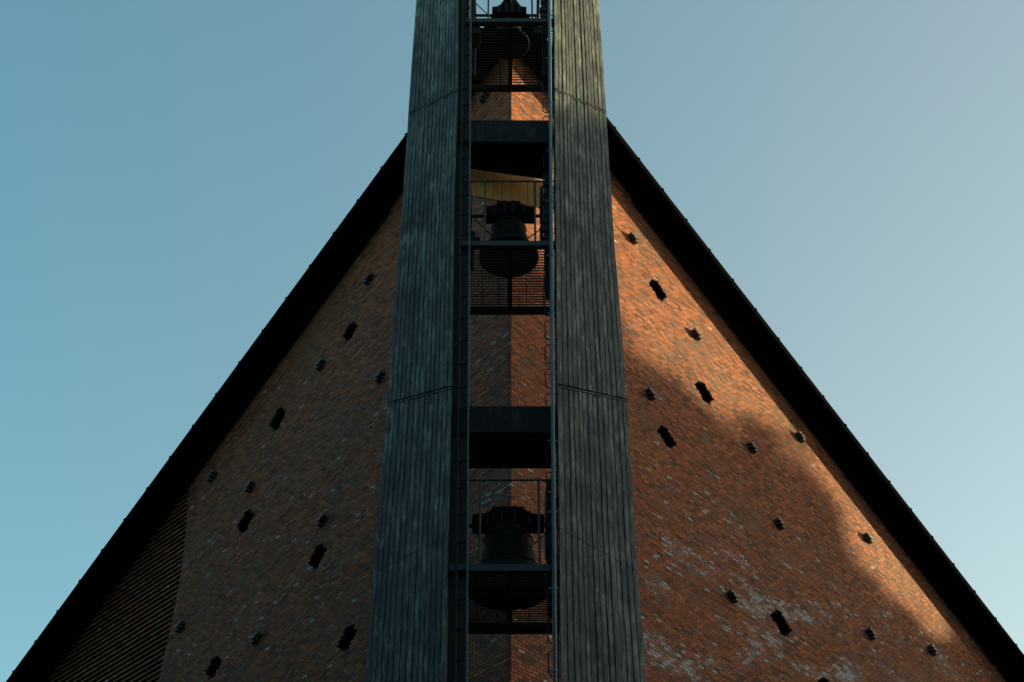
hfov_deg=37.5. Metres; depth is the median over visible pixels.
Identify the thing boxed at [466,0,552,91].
bell platform
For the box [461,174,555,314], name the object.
bell platform
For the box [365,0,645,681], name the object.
bell tower
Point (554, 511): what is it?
conduit pipe
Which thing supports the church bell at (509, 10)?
hanging from the bell platform at (536, 23)
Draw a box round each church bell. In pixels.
[468,490,549,610]
[470,186,543,277]
[475,0,539,59]
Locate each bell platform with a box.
[448,473,559,633]
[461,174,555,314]
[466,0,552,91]
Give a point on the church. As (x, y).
(782, 534)
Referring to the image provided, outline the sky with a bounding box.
[0,0,1023,681]
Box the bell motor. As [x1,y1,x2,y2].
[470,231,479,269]
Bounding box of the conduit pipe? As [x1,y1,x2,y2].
[545,0,559,681]
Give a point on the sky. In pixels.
(171, 171)
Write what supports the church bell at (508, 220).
hanging from the bell platform at (509, 247)
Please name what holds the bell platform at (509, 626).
attached to the bell tower
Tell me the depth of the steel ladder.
23.12 m
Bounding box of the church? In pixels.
[6,0,1023,681]
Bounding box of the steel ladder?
[447,0,471,681]
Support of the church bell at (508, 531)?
hanging from the bell platform at (509, 626)

